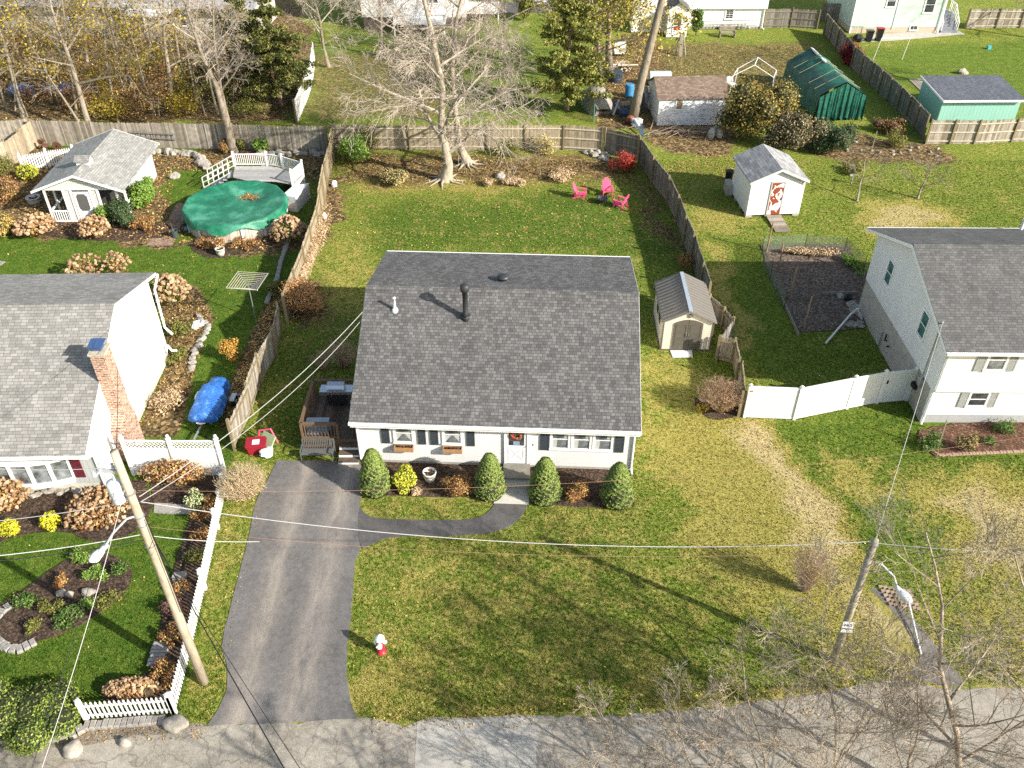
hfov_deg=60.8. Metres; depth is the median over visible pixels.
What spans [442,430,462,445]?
window
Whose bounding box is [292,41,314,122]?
white fence
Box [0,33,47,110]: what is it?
sapling
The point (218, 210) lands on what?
swimming pool
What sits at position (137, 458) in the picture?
lattice fence
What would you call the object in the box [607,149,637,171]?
red shrub
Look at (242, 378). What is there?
fallen leaves
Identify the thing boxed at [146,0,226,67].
woodland tree
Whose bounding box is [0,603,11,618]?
stone edging
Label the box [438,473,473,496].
rust shrub
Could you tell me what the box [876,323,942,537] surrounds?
overhead wire
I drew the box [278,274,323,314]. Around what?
shrub
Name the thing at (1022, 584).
street tree
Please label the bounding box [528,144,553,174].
young tree
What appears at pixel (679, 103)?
window
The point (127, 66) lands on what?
woodland shrub
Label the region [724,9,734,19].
window
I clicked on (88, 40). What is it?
woodland shrub
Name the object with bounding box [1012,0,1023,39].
bare tree
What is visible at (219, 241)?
hydrangea
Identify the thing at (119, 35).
sapling
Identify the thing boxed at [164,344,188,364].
dry plants
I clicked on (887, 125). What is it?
brown shrub
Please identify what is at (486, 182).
dry tuft
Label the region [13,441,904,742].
fallen leaves
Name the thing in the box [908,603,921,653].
white stake
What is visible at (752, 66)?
canopy frame
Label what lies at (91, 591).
garden rock
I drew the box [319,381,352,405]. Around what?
gas grill
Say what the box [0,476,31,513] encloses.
hydrangea
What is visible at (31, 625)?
perennial
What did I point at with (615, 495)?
dwarf spruce
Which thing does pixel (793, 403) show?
vinyl fence
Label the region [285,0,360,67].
bare tree
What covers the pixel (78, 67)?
sapling
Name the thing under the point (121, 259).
hydrangea
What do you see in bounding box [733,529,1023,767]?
street tree
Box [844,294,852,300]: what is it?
black tub
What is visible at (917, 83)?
plank walk
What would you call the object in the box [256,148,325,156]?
stone wall
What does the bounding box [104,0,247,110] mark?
woodland tree
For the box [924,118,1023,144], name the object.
wooden fence
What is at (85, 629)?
overhead wire
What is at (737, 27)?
stone edging
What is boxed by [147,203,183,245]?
brick walk
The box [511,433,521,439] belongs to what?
wreath
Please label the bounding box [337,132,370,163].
green shrub
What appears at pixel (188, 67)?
woodland shrub
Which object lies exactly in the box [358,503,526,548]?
path
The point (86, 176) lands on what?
garden house
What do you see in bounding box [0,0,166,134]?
leaning tree
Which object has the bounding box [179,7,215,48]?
sapling
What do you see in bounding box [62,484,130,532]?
hydrangea
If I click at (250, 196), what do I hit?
leaf pile
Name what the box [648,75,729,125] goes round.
old shed
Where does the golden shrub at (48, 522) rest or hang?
on the mulch bed at (40, 505)
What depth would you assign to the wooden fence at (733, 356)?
44.46 m
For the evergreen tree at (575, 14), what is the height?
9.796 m
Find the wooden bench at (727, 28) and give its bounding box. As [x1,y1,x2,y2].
[719,26,735,37]
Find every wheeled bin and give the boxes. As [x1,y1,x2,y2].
[864,29,874,41]
[874,27,885,40]
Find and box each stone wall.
[152,147,211,169]
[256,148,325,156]
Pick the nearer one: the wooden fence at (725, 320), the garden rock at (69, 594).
the garden rock at (69, 594)
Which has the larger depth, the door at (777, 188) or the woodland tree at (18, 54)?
the woodland tree at (18, 54)
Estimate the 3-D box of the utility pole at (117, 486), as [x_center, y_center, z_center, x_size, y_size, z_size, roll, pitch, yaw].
[-11.512,6.346,26.962,1.897,11.002,0.731,-21,43,-25]
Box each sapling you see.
[0,11,24,62]
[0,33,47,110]
[4,7,73,59]
[6,17,55,84]
[12,7,52,48]
[23,50,77,110]
[37,0,77,34]
[43,51,115,117]
[50,51,89,88]
[58,2,103,53]
[85,34,129,80]
[91,34,149,101]
[105,11,139,50]
[106,30,164,84]
[109,10,156,64]
[136,77,179,117]
[140,6,206,62]
[152,11,183,48]
[162,65,192,98]
[167,48,230,117]
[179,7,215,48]
[211,41,260,107]
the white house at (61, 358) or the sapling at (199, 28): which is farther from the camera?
the sapling at (199, 28)
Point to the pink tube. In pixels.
(272, 432)
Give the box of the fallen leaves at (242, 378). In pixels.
[8,46,801,445]
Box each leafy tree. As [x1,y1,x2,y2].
[530,0,668,83]
[561,0,701,77]
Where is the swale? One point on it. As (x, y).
(878, 593)
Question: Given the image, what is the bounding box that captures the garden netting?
[760,234,867,306]
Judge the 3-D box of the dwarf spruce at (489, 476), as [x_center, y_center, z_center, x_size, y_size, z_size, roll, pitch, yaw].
[-0.954,3.844,37.060,1.436,2.408,1.444,20,42,23]
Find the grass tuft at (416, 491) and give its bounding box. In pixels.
[411,486,421,495]
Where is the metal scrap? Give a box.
[618,100,630,107]
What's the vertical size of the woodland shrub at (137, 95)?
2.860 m
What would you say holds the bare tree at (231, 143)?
on the ground at (942, 56)
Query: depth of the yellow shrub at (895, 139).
66.67 m
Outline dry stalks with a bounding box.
[780,242,840,258]
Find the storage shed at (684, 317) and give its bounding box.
[652,271,716,350]
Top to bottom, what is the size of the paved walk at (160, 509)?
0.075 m
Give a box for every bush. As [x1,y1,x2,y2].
[0,675,84,757]
[0,676,11,696]
[713,73,802,140]
[758,108,831,150]
[804,118,859,154]
[954,433,979,450]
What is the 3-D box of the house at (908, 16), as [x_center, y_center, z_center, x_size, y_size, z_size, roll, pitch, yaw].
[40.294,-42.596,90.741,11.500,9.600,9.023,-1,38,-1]
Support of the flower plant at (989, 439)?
on the mulch bed at (982, 430)
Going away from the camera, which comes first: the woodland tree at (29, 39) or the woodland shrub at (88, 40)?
the woodland tree at (29, 39)
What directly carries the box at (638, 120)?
on the ground at (942, 56)
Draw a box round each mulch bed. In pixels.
[0,479,151,542]
[0,552,131,646]
[38,219,172,240]
[101,475,219,703]
[189,236,278,257]
[362,462,478,497]
[529,467,634,508]
[695,396,737,419]
[917,422,1023,456]
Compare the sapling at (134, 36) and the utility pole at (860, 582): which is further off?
the sapling at (134, 36)
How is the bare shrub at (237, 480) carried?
on the ground at (942, 56)
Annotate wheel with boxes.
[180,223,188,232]
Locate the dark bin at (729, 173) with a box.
[725,169,733,180]
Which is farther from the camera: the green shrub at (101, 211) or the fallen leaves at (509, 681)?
the green shrub at (101, 211)
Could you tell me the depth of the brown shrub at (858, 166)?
63.27 m
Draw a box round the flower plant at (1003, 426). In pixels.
[990,417,1017,435]
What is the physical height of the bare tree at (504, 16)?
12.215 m
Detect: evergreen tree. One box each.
[209,0,275,92]
[226,0,321,105]
[519,0,615,109]
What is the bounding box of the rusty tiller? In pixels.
[37,138,49,149]
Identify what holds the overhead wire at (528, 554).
attached to the utility pole at (860, 582)
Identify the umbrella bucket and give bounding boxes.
[170,223,177,237]
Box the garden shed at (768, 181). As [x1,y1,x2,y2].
[732,144,809,231]
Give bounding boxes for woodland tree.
[0,0,42,61]
[0,0,76,102]
[0,3,27,110]
[2,0,82,70]
[3,0,111,117]
[43,0,157,113]
[54,0,188,98]
[61,0,131,61]
[75,0,136,57]
[83,0,194,114]
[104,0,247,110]
[127,0,235,102]
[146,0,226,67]
[147,0,251,114]
[186,0,279,62]
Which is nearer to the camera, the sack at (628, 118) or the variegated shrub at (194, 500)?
the variegated shrub at (194, 500)
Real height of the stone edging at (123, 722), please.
0.196 m
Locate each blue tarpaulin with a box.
[7,84,35,97]
[39,82,93,94]
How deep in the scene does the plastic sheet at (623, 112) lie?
71.75 m
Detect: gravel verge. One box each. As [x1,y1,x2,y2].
[0,729,84,746]
[82,717,204,744]
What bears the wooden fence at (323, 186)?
on the ground at (942, 56)
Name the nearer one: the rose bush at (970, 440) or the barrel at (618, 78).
the rose bush at (970, 440)
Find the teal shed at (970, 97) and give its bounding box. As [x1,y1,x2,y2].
[917,75,1023,122]
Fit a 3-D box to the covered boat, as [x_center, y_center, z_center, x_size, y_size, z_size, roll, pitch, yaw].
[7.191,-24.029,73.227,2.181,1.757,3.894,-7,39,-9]
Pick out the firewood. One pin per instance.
(620, 64)
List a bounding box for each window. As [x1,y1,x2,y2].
[0,460,75,488]
[21,9,36,22]
[66,9,80,24]
[109,10,120,24]
[177,11,188,26]
[392,429,414,443]
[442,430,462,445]
[549,434,570,450]
[570,435,591,451]
[591,435,613,451]
[675,100,683,110]
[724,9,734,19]
[882,256,895,289]
[885,0,896,7]
[908,25,918,30]
[914,307,931,342]
[922,0,936,13]
[964,392,991,407]
[982,356,1009,371]
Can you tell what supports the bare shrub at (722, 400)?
on the mulch bed at (710, 413)
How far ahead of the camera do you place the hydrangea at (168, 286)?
48.72 m
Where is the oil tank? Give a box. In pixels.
[648,71,671,84]
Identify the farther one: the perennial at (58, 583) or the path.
the path
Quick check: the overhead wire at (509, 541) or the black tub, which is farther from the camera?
the black tub
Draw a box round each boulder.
[62,738,82,758]
[118,737,130,747]
[162,714,188,733]
[168,171,180,179]
[495,171,504,179]
[957,68,968,74]
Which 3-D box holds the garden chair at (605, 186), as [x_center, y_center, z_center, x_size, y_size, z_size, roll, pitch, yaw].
[6.594,-13.613,60.424,0.810,1.095,0.955,-2,38,-3]
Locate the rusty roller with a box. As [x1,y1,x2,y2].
[52,142,61,149]
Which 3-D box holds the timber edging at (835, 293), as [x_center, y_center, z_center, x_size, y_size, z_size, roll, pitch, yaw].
[18.932,-5.243,50.371,2.154,0.200,0.060,-1,38,-1]
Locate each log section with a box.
[707,128,714,138]
[716,128,723,137]
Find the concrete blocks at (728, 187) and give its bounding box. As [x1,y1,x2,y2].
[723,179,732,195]
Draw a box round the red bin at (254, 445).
[245,436,266,454]
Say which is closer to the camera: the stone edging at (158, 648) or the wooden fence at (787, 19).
the stone edging at (158, 648)
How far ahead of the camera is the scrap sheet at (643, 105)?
72.49 m
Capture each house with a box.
[0,0,276,46]
[0,272,176,489]
[30,129,159,221]
[348,250,641,474]
[360,0,498,36]
[630,0,768,36]
[827,0,959,32]
[858,218,1023,424]
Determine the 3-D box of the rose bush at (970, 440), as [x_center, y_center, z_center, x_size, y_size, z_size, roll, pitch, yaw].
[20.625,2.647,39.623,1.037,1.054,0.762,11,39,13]
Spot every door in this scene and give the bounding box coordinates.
[72,192,93,218]
[504,432,528,463]
[671,320,688,348]
[672,11,683,34]
[685,320,703,348]
[767,183,784,213]
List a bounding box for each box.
[305,417,329,434]
[630,117,642,126]
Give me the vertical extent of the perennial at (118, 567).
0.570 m
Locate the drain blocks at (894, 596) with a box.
[878,585,920,609]
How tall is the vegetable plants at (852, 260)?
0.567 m
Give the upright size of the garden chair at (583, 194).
1.095 m
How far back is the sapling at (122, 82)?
72.11 m
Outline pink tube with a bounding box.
[258,428,278,443]
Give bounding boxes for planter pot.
[25,194,39,205]
[215,246,224,255]
[422,467,435,482]
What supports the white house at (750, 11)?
on the ground at (942, 56)
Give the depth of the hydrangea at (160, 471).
37.63 m
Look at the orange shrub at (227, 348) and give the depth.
44.73 m
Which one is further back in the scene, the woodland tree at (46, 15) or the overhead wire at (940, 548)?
the woodland tree at (46, 15)
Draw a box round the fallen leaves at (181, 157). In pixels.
[0,31,661,249]
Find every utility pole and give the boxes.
[88,449,208,685]
[829,537,911,662]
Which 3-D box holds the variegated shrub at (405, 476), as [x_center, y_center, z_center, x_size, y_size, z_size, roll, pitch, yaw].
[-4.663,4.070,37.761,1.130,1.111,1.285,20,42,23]
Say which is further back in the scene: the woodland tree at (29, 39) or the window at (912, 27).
the window at (912, 27)
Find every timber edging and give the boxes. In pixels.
[781,296,799,335]
[821,291,858,294]
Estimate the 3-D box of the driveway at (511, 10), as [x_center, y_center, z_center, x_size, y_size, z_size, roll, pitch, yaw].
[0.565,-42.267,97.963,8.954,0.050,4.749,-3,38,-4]
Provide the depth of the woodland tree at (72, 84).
67.76 m
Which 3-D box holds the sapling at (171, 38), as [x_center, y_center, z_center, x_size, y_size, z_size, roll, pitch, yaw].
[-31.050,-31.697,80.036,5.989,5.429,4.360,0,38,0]
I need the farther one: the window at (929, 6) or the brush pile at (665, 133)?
the window at (929, 6)
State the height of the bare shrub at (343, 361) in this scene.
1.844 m
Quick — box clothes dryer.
[226,271,268,318]
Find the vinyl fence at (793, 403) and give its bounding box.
[742,366,918,419]
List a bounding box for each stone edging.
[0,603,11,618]
[0,636,36,654]
[0,724,85,743]
[4,486,104,498]
[83,714,165,731]
[147,641,169,667]
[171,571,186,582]
[187,313,210,370]
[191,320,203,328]
[264,240,289,303]
[582,149,610,160]
[718,24,759,29]
[830,141,939,156]
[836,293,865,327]
[923,445,1023,456]
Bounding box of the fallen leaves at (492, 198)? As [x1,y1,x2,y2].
[330,153,680,255]
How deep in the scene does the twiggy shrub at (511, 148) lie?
65.24 m
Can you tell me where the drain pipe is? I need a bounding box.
[825,308,862,343]
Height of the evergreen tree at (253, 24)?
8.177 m
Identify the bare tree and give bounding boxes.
[135,0,260,153]
[160,0,263,140]
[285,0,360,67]
[322,0,553,188]
[340,0,424,56]
[368,0,532,170]
[476,0,550,46]
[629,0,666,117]
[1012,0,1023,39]
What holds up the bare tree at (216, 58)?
on the ground at (942, 56)
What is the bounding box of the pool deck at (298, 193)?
[201,151,310,211]
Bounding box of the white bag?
[259,446,272,458]
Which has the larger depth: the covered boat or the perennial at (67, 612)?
the covered boat
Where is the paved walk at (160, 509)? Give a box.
[154,503,192,513]
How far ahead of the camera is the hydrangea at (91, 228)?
54.99 m
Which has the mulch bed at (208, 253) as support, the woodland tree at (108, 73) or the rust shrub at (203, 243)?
the rust shrub at (203, 243)
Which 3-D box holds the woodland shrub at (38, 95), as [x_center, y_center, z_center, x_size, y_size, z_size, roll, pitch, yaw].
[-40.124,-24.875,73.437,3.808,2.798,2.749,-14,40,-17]
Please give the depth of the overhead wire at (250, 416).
30.62 m
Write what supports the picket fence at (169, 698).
on the ground at (942, 56)
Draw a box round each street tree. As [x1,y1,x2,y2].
[555,680,671,767]
[639,659,801,767]
[672,602,879,767]
[717,634,950,767]
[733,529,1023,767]
[826,480,1023,767]
[856,622,1023,767]
[955,494,1023,703]
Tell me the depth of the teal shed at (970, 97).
70.64 m
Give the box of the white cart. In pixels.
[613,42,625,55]
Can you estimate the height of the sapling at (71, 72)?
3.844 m
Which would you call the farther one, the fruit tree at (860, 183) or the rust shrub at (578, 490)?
the fruit tree at (860, 183)
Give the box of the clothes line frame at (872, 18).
[856,18,886,33]
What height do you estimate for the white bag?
0.454 m
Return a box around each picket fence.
[16,144,72,167]
[73,692,172,721]
[165,473,225,714]
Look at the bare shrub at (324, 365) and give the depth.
44.43 m
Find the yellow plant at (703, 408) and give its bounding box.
[697,403,708,412]
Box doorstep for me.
[670,350,692,357]
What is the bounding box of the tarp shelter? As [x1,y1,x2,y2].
[782,47,866,120]
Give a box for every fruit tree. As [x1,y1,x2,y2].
[832,134,905,200]
[889,153,957,198]
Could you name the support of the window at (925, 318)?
in the white house at (965, 286)
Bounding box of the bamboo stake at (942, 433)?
[937,420,947,448]
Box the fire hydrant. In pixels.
[373,634,386,655]
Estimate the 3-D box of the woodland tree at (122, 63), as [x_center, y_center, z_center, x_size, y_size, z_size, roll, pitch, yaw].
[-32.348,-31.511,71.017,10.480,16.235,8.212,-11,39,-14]
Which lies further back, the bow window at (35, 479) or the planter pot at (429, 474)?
the planter pot at (429, 474)
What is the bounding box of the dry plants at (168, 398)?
[146,382,185,416]
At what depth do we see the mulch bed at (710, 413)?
42.05 m
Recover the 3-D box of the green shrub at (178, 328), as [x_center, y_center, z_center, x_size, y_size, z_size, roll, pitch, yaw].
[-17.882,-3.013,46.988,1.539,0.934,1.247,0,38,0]
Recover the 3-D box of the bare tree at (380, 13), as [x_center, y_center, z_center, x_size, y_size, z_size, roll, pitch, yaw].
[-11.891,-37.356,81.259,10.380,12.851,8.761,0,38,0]
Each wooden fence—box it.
[0,117,27,141]
[0,118,37,171]
[30,119,328,150]
[225,301,282,451]
[281,122,335,324]
[329,123,603,151]
[603,127,640,159]
[637,137,711,292]
[709,293,734,358]
[715,335,745,417]
[763,7,820,28]
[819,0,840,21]
[823,13,930,139]
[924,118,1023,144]
[964,7,1023,28]
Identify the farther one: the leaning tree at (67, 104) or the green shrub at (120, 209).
the leaning tree at (67, 104)
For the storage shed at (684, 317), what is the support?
on the ground at (942, 56)
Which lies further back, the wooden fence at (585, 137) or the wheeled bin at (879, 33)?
the wheeled bin at (879, 33)
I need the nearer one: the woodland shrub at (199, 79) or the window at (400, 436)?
the window at (400, 436)
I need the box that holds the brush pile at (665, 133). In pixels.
[620,112,739,139]
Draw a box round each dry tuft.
[481,178,493,186]
[501,176,525,187]
[548,166,575,182]
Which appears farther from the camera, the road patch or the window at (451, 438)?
the window at (451, 438)
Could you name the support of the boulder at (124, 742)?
on the gravel verge at (102, 735)
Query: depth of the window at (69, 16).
88.42 m
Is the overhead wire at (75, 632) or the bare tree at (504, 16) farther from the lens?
the bare tree at (504, 16)
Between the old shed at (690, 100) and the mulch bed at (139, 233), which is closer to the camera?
the mulch bed at (139, 233)
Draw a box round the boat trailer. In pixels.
[193,391,239,442]
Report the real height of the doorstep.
0.040 m
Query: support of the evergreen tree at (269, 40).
on the ground at (942, 56)
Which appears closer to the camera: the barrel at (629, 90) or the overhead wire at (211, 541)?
the overhead wire at (211, 541)
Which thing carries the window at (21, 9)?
in the grey house at (247, 7)
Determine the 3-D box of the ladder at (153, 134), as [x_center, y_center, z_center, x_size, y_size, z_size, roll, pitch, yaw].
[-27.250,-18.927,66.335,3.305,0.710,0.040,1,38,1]
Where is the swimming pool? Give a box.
[181,180,288,242]
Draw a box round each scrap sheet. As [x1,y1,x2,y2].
[640,92,646,113]
[643,85,649,104]
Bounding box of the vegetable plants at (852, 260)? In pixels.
[842,252,864,275]
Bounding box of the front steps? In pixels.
[494,463,529,504]
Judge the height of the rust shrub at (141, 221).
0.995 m
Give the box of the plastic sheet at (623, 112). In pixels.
[618,107,628,116]
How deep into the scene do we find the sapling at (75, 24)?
82.87 m
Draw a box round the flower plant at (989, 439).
[980,435,996,445]
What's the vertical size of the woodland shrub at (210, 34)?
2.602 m
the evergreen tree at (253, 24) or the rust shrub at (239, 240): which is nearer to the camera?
the rust shrub at (239, 240)
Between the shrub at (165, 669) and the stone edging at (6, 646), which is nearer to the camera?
the shrub at (165, 669)
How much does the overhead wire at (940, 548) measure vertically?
0.643 m
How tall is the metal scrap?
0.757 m
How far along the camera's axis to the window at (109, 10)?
88.10 m
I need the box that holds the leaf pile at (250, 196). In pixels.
[237,191,261,200]
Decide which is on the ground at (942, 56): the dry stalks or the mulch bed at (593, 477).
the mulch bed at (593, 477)
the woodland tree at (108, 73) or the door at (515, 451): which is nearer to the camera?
the door at (515, 451)
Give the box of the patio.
[862,31,963,41]
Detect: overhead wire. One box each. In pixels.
[0,467,114,469]
[0,501,127,520]
[0,534,140,555]
[0,540,143,560]
[32,492,114,766]
[42,490,124,766]
[115,326,117,448]
[138,437,1021,491]
[139,313,361,496]
[141,501,871,546]
[142,319,361,500]
[154,527,857,556]
[154,536,259,541]
[155,541,283,767]
[158,549,299,767]
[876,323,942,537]
[878,543,1015,552]
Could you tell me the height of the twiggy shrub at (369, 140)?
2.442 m
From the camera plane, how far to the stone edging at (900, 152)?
66.58 m
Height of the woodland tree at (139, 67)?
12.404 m
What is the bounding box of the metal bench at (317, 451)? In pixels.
[299,438,335,461]
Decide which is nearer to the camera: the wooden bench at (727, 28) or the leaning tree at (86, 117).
the leaning tree at (86, 117)
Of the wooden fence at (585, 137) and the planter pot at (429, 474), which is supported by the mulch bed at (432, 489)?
the planter pot at (429, 474)
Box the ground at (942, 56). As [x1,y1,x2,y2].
[0,0,1023,732]
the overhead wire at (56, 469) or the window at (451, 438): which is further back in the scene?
the window at (451, 438)
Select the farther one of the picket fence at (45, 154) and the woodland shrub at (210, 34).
the woodland shrub at (210, 34)
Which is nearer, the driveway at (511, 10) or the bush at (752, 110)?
the bush at (752, 110)
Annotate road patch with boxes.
[415,717,536,767]
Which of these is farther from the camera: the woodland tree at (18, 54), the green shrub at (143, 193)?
the woodland tree at (18, 54)
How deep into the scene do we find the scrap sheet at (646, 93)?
73.30 m
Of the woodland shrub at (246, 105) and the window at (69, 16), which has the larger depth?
the window at (69, 16)
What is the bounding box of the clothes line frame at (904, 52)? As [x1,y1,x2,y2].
[873,37,910,59]
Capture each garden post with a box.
[766,223,773,250]
[778,242,783,271]
[788,266,798,298]
[803,296,812,327]
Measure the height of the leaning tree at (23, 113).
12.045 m
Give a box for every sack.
[331,180,336,186]
[625,115,633,123]
[852,33,863,41]
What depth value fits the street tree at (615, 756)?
25.48 m
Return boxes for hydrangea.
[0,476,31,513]
[11,212,56,237]
[62,253,106,273]
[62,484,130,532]
[76,214,109,238]
[101,250,131,272]
[101,675,161,700]
[136,457,210,485]
[150,273,191,305]
[211,236,226,247]
[269,214,307,241]
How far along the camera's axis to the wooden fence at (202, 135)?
66.36 m
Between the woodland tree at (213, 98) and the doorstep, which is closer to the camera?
the doorstep
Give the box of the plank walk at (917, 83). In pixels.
[908,79,922,89]
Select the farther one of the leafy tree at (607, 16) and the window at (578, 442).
the leafy tree at (607, 16)
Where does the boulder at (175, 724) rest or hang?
on the gravel verge at (102, 735)
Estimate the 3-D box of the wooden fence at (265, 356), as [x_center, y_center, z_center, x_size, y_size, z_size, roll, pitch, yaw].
[-12.480,-0.656,43.143,0.445,1.912,9.740,1,38,1]
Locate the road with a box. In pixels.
[0,679,1023,767]
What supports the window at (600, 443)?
in the white house at (466, 358)
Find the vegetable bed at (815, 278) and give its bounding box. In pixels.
[761,243,866,331]
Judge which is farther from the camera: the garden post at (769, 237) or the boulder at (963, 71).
the boulder at (963, 71)
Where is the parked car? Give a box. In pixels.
[533,0,547,5]
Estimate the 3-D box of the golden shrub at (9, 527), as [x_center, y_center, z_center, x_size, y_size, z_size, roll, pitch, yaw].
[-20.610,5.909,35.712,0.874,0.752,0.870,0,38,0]
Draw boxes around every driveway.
[208,460,360,724]
[499,1,554,13]
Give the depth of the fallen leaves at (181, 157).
64.48 m
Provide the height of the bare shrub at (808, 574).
2.597 m
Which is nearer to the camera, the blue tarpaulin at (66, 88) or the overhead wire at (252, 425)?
the overhead wire at (252, 425)
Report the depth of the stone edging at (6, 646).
31.52 m
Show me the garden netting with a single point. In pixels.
(805, 244)
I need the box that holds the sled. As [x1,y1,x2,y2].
[262,431,275,446]
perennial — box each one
[8,590,37,610]
[23,616,41,635]
[37,596,63,614]
[51,603,85,630]
[52,571,67,589]
[66,546,89,564]
[78,563,109,581]
[78,595,95,608]
[93,589,126,611]
[110,560,129,575]
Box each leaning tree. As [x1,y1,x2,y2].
[0,0,63,117]
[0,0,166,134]
[0,45,99,121]
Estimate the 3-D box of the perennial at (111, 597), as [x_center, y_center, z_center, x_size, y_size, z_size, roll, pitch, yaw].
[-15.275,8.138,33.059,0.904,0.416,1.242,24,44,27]
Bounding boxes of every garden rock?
[55,589,65,597]
[65,591,73,597]
[81,588,96,596]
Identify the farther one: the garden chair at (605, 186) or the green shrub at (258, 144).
the green shrub at (258, 144)
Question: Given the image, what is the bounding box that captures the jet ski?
[188,377,231,423]
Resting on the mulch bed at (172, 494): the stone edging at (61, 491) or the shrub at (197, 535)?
the shrub at (197, 535)
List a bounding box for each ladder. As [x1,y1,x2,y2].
[131,130,175,139]
[674,33,685,56]
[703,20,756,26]
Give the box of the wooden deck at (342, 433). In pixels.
[299,379,358,463]
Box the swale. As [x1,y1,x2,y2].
[871,588,965,686]
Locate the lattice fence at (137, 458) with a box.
[118,434,226,475]
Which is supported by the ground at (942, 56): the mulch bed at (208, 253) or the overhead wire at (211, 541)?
the mulch bed at (208, 253)
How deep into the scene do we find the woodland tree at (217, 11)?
79.04 m
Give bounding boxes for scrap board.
[612,99,619,114]
[633,120,644,136]
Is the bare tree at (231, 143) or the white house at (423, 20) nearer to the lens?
the bare tree at (231, 143)
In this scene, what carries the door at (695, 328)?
in the storage shed at (684, 317)
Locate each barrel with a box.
[609,69,622,82]
[625,83,633,97]
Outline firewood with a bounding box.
[614,60,637,71]
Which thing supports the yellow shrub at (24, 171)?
on the ground at (942, 56)
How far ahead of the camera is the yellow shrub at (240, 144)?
66.06 m
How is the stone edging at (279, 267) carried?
on the ground at (942, 56)
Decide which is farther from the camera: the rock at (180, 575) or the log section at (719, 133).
the log section at (719, 133)
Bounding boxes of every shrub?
[0,27,23,48]
[0,52,27,79]
[0,153,15,176]
[0,175,19,203]
[0,212,15,236]
[0,517,20,536]
[14,74,59,108]
[14,162,38,179]
[28,23,60,47]
[38,510,61,531]
[39,50,76,81]
[54,80,99,113]
[66,27,107,60]
[67,64,121,96]
[75,86,132,120]
[92,203,113,220]
[95,55,149,81]
[107,77,163,117]
[107,196,135,226]
[122,21,146,51]
[122,175,156,208]
[129,214,155,231]
[133,45,173,70]
[142,60,186,93]
[148,654,175,689]
[157,595,184,617]
[157,621,181,647]
[159,85,206,117]
[160,31,190,44]
[165,53,206,87]
[167,319,193,338]
[173,578,190,594]
[180,546,204,563]
[183,487,204,508]
[184,66,224,96]
[188,505,210,520]
[189,525,209,541]
[194,235,214,248]
[201,25,225,49]
[202,493,216,505]
[203,75,236,103]
[212,459,268,502]
[218,138,228,152]
[218,337,238,361]
[227,94,270,116]
[229,236,261,251]
[236,138,245,151]
[251,138,268,151]
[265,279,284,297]
[278,274,323,314]
[309,348,334,370]
[324,339,357,367]
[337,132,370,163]
[350,120,378,153]
[379,167,408,185]
[391,464,416,495]
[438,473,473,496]
[494,137,525,157]
[514,0,535,19]
[530,132,558,154]
[563,478,590,502]
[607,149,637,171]
[676,252,693,270]
[691,8,703,35]
[696,375,746,413]
[785,545,842,591]
[837,40,866,66]
[841,158,863,174]
[869,117,907,136]
[885,128,907,149]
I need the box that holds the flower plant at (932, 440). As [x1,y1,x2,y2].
[917,427,946,454]
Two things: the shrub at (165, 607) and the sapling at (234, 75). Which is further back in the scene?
the sapling at (234, 75)
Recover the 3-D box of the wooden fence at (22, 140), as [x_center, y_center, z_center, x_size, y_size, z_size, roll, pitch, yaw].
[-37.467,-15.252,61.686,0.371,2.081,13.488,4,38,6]
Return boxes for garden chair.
[572,182,586,199]
[601,177,613,196]
[613,194,628,209]
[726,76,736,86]
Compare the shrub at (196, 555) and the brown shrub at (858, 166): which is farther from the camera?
the brown shrub at (858, 166)
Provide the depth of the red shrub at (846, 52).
81.75 m
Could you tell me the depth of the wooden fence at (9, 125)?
66.84 m
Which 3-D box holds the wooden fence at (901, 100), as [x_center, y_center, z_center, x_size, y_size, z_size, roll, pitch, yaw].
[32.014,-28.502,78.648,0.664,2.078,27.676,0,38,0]
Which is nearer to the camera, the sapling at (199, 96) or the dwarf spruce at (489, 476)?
the dwarf spruce at (489, 476)
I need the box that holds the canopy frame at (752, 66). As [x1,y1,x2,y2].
[729,57,776,91]
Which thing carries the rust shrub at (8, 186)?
on the ground at (942, 56)
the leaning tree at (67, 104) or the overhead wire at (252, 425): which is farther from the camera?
the leaning tree at (67, 104)
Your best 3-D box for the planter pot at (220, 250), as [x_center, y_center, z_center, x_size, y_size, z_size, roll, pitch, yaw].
[-18.035,-8.181,53.920,0.594,0.500,0.594,0,38,0]
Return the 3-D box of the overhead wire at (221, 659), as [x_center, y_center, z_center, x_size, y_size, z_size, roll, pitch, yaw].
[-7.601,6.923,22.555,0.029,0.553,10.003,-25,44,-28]
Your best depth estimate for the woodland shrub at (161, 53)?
80.54 m
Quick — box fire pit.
[596,195,607,202]
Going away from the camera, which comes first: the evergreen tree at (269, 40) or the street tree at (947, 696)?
the street tree at (947, 696)
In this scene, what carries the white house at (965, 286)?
on the ground at (942, 56)
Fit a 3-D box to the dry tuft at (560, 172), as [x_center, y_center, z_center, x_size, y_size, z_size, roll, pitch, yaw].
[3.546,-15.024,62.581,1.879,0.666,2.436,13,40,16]
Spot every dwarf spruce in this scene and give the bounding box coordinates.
[358,448,392,498]
[473,452,507,501]
[526,456,562,506]
[599,461,635,510]

